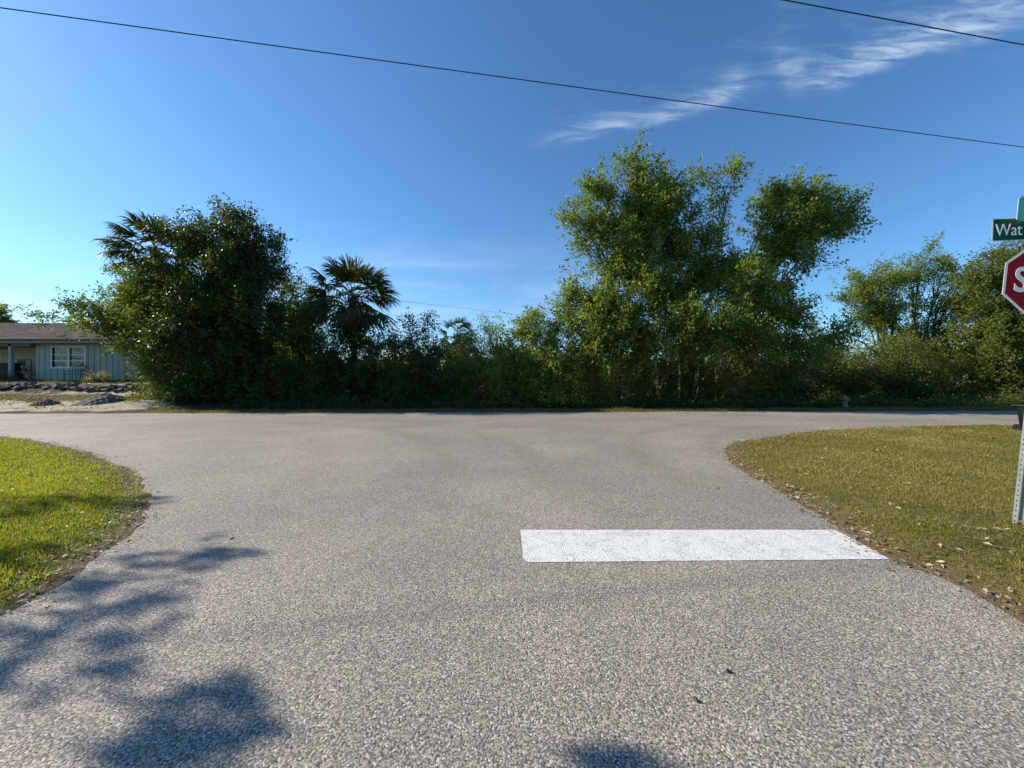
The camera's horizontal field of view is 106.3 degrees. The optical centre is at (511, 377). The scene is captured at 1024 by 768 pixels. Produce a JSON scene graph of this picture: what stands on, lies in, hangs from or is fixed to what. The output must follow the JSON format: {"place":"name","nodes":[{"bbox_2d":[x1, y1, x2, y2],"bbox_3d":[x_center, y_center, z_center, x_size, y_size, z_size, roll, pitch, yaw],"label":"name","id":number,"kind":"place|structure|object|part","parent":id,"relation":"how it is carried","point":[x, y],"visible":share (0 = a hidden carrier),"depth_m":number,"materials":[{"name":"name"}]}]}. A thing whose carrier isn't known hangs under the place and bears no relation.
{"place":"outdoors","nodes":[
{"label":"outdoors","id":0,"kind":"place"},
{"bbox_2d":[0,435,154,615],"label":"lawn","id":1,"kind":"structure","parent":0,"point":[57,581],"depth_m":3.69,"materials":[{"name":"green plant"}]},
{"bbox_2d":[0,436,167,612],"bbox_3d":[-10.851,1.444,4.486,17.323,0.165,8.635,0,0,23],"label":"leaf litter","id":2,"kind":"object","parent":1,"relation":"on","point":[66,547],"visible":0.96,"depth_m":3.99,"materials":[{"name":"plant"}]},
{"bbox_2d":[301,289,551,318],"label":"power line","id":3,"kind":"object","parent":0,"point":[439,305],"visible":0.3,"depth_m":40.48,"materials":[{"name":"metal"}]},
{"bbox_2d":[0,380,1016,413],"bbox_3d":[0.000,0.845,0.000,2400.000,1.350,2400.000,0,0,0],"label":"ground","id":4,"kind":"structure","parent":0,"point":[197,406],"depth_m":18.26,"materials":[{"name":"beige sand"}]},
{"bbox_2d":[0,362,18,380],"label":"yard shrub","id":5,"kind":"object","parent":4,"relation":"on","point":[4,377],"visible":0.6,"depth_m":24.33,"materials":[{"name":"green plant"}]},
{"bbox_2d":[0,301,21,322],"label":"oak tree","id":6,"kind":"object","parent":4,"relation":"on","point":[4,312],"visible":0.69,"depth_m":44.86,"materials":[{"name":"green plant"}]},
{"bbox_2d":[5,375,28,381],"bbox_3d":[-31.435,0.023,24.380,1.334,0.453,0.735,0,0,0],"label":"tarp heap","id":7,"kind":"object","parent":4,"relation":"on","point":[15,377],"visible":0.88,"depth_m":24.20,"materials":[{"name":"black plastic"}]},
{"bbox_2d":[13,397,50,401],"bbox_3d":[-23.840,1.108,19.200,2.000,0.295,0.700,0,0,0],"label":"sand pile","id":8,"kind":"object","parent":4,"relation":"on","point":[28,399],"visible":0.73,"depth_m":19.08,"materials":[{"name":"beige soil"}]},
{"bbox_2d":[22,365,49,379],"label":"yard shrub","id":9,"kind":"object","parent":4,"relation":"on","point":[33,374],"visible":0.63,"depth_m":24.95,"materials":[{"name":"green plant"}]},
{"bbox_2d":[27,398,61,405],"bbox_3d":[-22.083,1.184,18.200,1.100,0.404,1.000,0,0,0],"label":"sand pile","id":10,"kind":"object","parent":4,"relation":"on","point":[47,401],"visible":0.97,"depth_m":18.04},
{"bbox_2d":[64,364,88,380],"bbox_3d":[-27.767,-0.320,24.483,1.100,1.100,0.492,0,0,0],"label":"garden bench","id":11,"kind":"object","parent":4,"relation":"on","point":[72,374],"visible":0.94,"depth_m":24.68,"materials":[{"name":"black metal"}]},
{"bbox_2d":[1,381,180,410],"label":"leaf litter","id":12,"kind":"object","parent":4,"relation":"on","point":[154,402],"visible":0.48,"depth_m":18.70,"materials":[{"name":"plant"}]},
{"bbox_2d":[80,368,119,382],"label":"yard shrub","id":13,"kind":"object","parent":4,"relation":"on","point":[103,378],"visible":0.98,"depth_m":23.11,"materials":[{"name":"green plant"}]},
{"bbox_2d":[73,393,127,405],"bbox_3d":[-19.947,1.054,18.700,2.300,0.642,1.600,0,0,0],"label":"sand pile","id":14,"kind":"object","parent":4,"relation":"on","point":[104,398],"visible":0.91,"depth_m":18.38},
{"bbox_2d":[17,235,226,403],"bbox_3d":[-20.255,-2.984,20.011,10.868,9.326,5.056,0,0,0],"label":"sprawling tree","id":15,"kind":"object","parent":4,"relation":"on","point":[133,295],"visible":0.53,"depth_m":19.29,"materials":[{"name":"green plant"}]},
{"bbox_2d":[0,323,263,380],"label":"house","id":16,"kind":"structure","parent":4,"relation":"on","point":[44,350],"depth_m":25.00,"materials":[{"name":"teal wood"}]},
{"bbox_2d":[0,363,20,376],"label":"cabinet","id":17,"kind":"object","parent":16,"relation":"on","point":[4,370],"visible":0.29,"depth_m":26.18,"materials":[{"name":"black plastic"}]},
{"bbox_3d":[-34.747,-0.420,26.187,0.820,0.980,0.023,0,0,0],"label":"door","id":18,"kind":"part","parent":17,"relation":"part of","materials":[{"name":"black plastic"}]},
{"bbox_2d":[14,359,31,379],"bbox_3d":[-34.515,-0.560,27.000,0.950,1.500,0.450,0,0,0],"label":"shelf rack","id":19,"kind":"object","parent":16,"relation":"on","point":[24,371],"visible":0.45,"depth_m":26.94,"materials":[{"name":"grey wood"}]},
{"bbox_2d":[51,346,85,367],"bbox_3d":[-28.860,-1.315,25.012,2.260,1.430,0.095,0,0,0],"label":"window","id":20,"kind":"structure","parent":16,"relation":"in","point":[67,357],"depth_m":25.05,"materials":[{"name":"white glass"}]},
{"bbox_2d":[89,209,193,380],"bbox_3d":[-20.029,-4.389,21.574,4.748,9.807,4.545,0,0,0],"label":"cabbage palm","id":21,"kind":"object","parent":4,"relation":"on","point":[139,224],"visible":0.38,"depth_m":20.55,"materials":[{"name":"green plant"}]},
{"bbox_2d":[120,192,306,406],"bbox_3d":[-15.134,-4.077,20.484,7.976,12.071,7.687,0,0,0],"label":"broadleaf tree","id":22,"kind":"object","parent":4,"relation":"on","point":[248,273],"visible":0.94,"depth_m":19.26,"materials":[{"name":"green plant"}]},
{"bbox_2d":[250,269,349,391],"bbox_3d":[-12.758,-2.685,23.320,6.543,8.287,5.492,0,0,0],"label":"tree","id":23,"kind":"object","parent":4,"relation":"on","point":[301,334],"visible":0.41,"depth_m":22.77,"materials":[{"name":"green plant"}]},
{"bbox_2d":[299,288,399,405],"bbox_3d":[-8.461,-1.694,20.501,5.480,6.593,4.002,0,0,0],"label":"vine thicket","id":24,"kind":"object","parent":4,"relation":"on","point":[333,362],"visible":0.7,"depth_m":20.04,"materials":[{"name":"green plant"}]},
{"bbox_2d":[298,253,401,396],"bbox_3d":[-8.885,-2.656,21.484,5.316,8.354,5.474,0,0,42],"label":"cabbage palm","id":25,"kind":"object","parent":4,"relation":"on","point":[352,273],"visible":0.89,"depth_m":20.57,"materials":[{"name":"green plant"}]},
{"bbox_2d":[344,342,425,399],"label":"bush","id":26,"kind":"object","parent":4,"relation":"on","point":[390,368],"visible":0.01,"depth_m":24.98,"materials":[{"name":"green plant"}]},
{"bbox_2d":[351,306,482,406],"bbox_3d":[-4.966,-1.034,19.765,7.004,5.336,3.870,0,0,0],"label":"shrub","id":27,"kind":"object","parent":4,"relation":"on","point":[403,388],"visible":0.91,"depth_m":19.58,"materials":[{"name":"green plant"}]},
{"bbox_2d":[405,334,482,399],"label":"bush","id":28,"kind":"object","parent":4,"relation":"on","point":[446,353],"visible":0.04,"depth_m":25.74,"materials":[{"name":"green plant"}]},
{"bbox_2d":[437,316,478,353],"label":"cabbage palm","id":29,"kind":"object","parent":4,"relation":"on","point":[454,323],"visible":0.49,"depth_m":26.96,"materials":[{"name":"green plant"}]},
{"bbox_2d":[439,311,510,404],"bbox_3d":[-2.098,-1.014,20.731,4.603,5.245,4.103,0,0,0],"label":"shrub","id":30,"kind":"object","parent":4,"relation":"on","point":[477,368],"visible":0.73,"depth_m":20.35,"materials":[{"name":"green plant"}]},
{"bbox_2d":[478,328,543,399],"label":"bush","id":31,"kind":"object","parent":4,"relation":"on","point":[499,341],"visible":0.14,"depth_m":25.31,"materials":[{"name":"green plant"}]},
{"bbox_2d":[472,297,591,407],"bbox_3d":[1.004,-1.223,19.432,6.078,6.133,4.427,0,0,0],"label":"shrub","id":32,"kind":"object","parent":4,"relation":"on","point":[552,362],"visible":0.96,"depth_m":19.52,"materials":[{"name":"green plant"}]},
{"bbox_2d":[540,340,610,403],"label":"shrub","id":33,"kind":"object","parent":4,"relation":"on","point":[581,376],"visible":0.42,"depth_m":20.37,"materials":[{"name":"green plant"}]},
{"bbox_2d":[535,333,629,400],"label":"bush","id":34,"kind":"object","parent":4,"relation":"on","point":[578,374],"visible":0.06,"depth_m":25.53,"materials":[{"name":"green plant"}]},
{"bbox_2d":[221,387,1023,409],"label":"undergrowth","id":35,"kind":"object","parent":4,"relation":"on","point":[960,401],"visible":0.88,"depth_m":19.02,"materials":[{"name":"green plant"}]},
{"bbox_2d":[577,349,683,405],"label":"shrub","id":36,"kind":"object","parent":4,"relation":"on","point":[632,381],"visible":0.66,"depth_m":20.18,"materials":[{"name":"green plant"}]},
{"bbox_2d":[312,345,1022,383],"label":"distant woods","id":37,"kind":"object","parent":4,"relation":"on","point":[601,366],"visible":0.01,"depth_m":83.14,"materials":[{"name":"green plant"}]},
{"bbox_2d":[622,347,722,404],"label":"shrub","id":38,"kind":"object","parent":4,"relation":"on","point":[691,384],"visible":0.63,"depth_m":20.17,"materials":[{"name":"green plant"}]},
{"bbox_2d":[618,332,739,399],"bbox_3d":[11.516,-1.102,26.400,8.665,5.829,6.552,0,0,0],"label":"bush","id":39,"kind":"object","parent":4,"relation":"on","point":[659,361],"visible":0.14,"depth_m":25.92,"materials":[{"name":"green plant"}]},
{"bbox_2d":[543,128,881,402],"bbox_3d":[10.869,-5.675,19.947,18.574,14.563,7.635,0,0,0],"label":"spreading tree","id":40,"kind":"object","parent":4,"relation":"on","point":[806,220],"visible":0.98,"depth_m":19.69,"materials":[{"name":"green plant"}]},
{"bbox_2d":[688,347,787,405],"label":"shrub","id":41,"kind":"object","parent":4,"relation":"on","point":[724,383],"visible":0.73,"depth_m":20.25,"materials":[{"name":"green plant"}]},
{"bbox_2d":[703,348,814,398],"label":"bush","id":42,"kind":"object","parent":4,"relation":"on","point":[760,360],"visible":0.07,"depth_m":25.60,"materials":[{"name":"green plant"}]},
{"bbox_2d":[745,346,846,405],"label":"shrub","id":43,"kind":"object","parent":4,"relation":"on","point":[788,372],"visible":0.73,"depth_m":20.27,"materials":[{"name":"green plant"}]},
{"bbox_2d":[797,315,830,358],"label":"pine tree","id":44,"kind":"object","parent":4,"relation":"on","point":[812,322],"visible":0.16,"depth_m":54.72,"materials":[{"name":"green plant"}]},
{"bbox_2d":[793,352,868,398],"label":"bush","id":45,"kind":"object","parent":4,"relation":"on","point":[825,380],"visible":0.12,"depth_m":26.62,"materials":[{"name":"green plant"}]},
{"bbox_2d":[840,394,848,406],"bbox_3d":[16.130,1.121,18.587,0.336,0.615,0.334,0,0,-39],"label":"fire hydrant","id":46,"kind":"object","parent":4,"relation":"on","point":[844,398],"visible":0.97,"depth_m":18.52,"materials":[{"name":"metal"}]},
{"bbox_2d":[833,340,865,368],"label":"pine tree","id":47,"kind":"object","parent":4,"relation":"on","point":[847,352],"visible":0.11,"depth_m":57.58,"materials":[{"name":"green plant"}]},
{"bbox_2d":[785,335,914,401],"bbox_3d":[18.552,-0.494,21.595,6.000,4.190,3.012,0,0,14],"label":"shrub","id":48,"kind":"object","parent":4,"relation":"on","point":[850,385],"visible":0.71,"depth_m":21.32,"materials":[{"name":"green plant"}]},
{"bbox_2d":[824,250,939,368],"bbox_3d":[23.847,-3.293,26.012,8.817,9.771,4.719,0,0,-16],"label":"slender tree","id":49,"kind":"object","parent":4,"relation":"on","point":[881,316],"visible":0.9,"depth_m":25.74,"materials":[{"name":"green plant"}]},
{"bbox_2d":[841,322,992,398],"bbox_3d":[24.270,-0.922,23.084,9.057,4.956,4.424,0,0,-10],"label":"shrub","id":50,"kind":"object","parent":4,"relation":"on","point":[914,345],"visible":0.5,"depth_m":23.12,"materials":[{"name":"green plant"}]},
{"bbox_2d":[858,345,979,402],"bbox_3d":[23.163,-0.047,22.008,6.128,3.706,3.809,0,0,0],"label":"shrub","id":51,"kind":"object","parent":4,"relation":"on","point":[914,386],"visible":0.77,"depth_m":21.59,"materials":[{"name":"green plant"}]},
{"bbox_2d":[888,229,993,397],"bbox_3d":[29.383,-4.080,26.500,7.164,11.314,4.778,0,0,0],"label":"airy tree","id":52,"kind":"object","parent":4,"relation":"on","point":[947,265],"visible":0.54,"depth_m":26.41,"materials":[{"name":"green plant"}]},
{"bbox_2d":[911,342,991,398],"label":"bush","id":53,"kind":"object","parent":4,"relation":"on","point":[949,370],"visible":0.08,"depth_m":26.50,"materials":[{"name":"green plant"}]},
{"bbox_2d":[913,238,1023,401],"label":"broadleaf tree","id":54,"kind":"object","parent":4,"relation":"on","point":[995,331],"visible":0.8,"depth_m":22.96,"materials":[{"name":"green plant"}]},
{"bbox_2d":[989,379,1023,404],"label":"shrub","id":55,"kind":"object","parent":4,"relation":"on","point":[1013,395],"visible":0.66,"depth_m":20.68,"materials":[{"name":"green plant"}]},
{"bbox_2d":[0,379,1016,412],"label":"rough grass","id":56,"kind":"structure","parent":0,"point":[866,408],"depth_m":17.33,"materials":[{"name":"green plant"}]},
{"bbox_2d":[0,411,1023,767],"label":"road","id":57,"kind":"structure","parent":0,"point":[366,591],"depth_m":2.37,"materials":[{"name":"grey asphalt"}]},
{"bbox_2d":[521,530,888,561],"bbox_3d":[1.627,1.492,3.436,3.091,0.001,0.667,0,0,0],"label":"stop line","id":58,"kind":"object","parent":57,"relation":"on","point":[612,545],"visible":0.98,"depth_m":3.41,"materials":[{"name":"paint"}]},
{"bbox_2d":[0,7,1023,147],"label":"power line","id":59,"kind":"object","parent":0,"point":[471,72],"visible":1,"depth_m":7.47,"materials":[{"name":"metal"}]},
{"bbox_2d":[0,0,1023,362],"label":"sky","id":60,"kind":"structure","parent":0,"point":[445,181],"materials":[{"name":"blue"}]},
{"bbox_2d":[725,424,1023,622],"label":"lawn","id":61,"kind":"structure","parent":0,"point":[959,577],"depth_m":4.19,"materials":[{"name":"green plant"}]},
{"bbox_2d":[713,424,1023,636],"bbox_3d":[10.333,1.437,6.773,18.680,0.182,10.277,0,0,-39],"label":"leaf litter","id":62,"kind":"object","parent":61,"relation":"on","point":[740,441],"visible":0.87,"depth_m":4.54,"materials":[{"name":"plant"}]},
{"bbox_2d":[992,195,1023,524],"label":"stop sign","id":63,"kind":"object","parent":61,"relation":"on","point":[1007,229],"visible":0.88,"depth_m":3.82,"materials":[{"name":"metal"}]},
{"bbox_2d":[1011,404,1023,430],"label":"trash bin","id":64,"kind":"object","parent":61,"relation":"on","point":[1020,411],"visible":0.87,"depth_m":10.49,"materials":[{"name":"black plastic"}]},
{"bbox_2d":[782,0,1023,44],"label":"power line","id":65,"kind":"object","parent":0,"point":[901,21],"visible":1,"depth_m":6.47,"materials":[{"name":"metal"}]}
]}

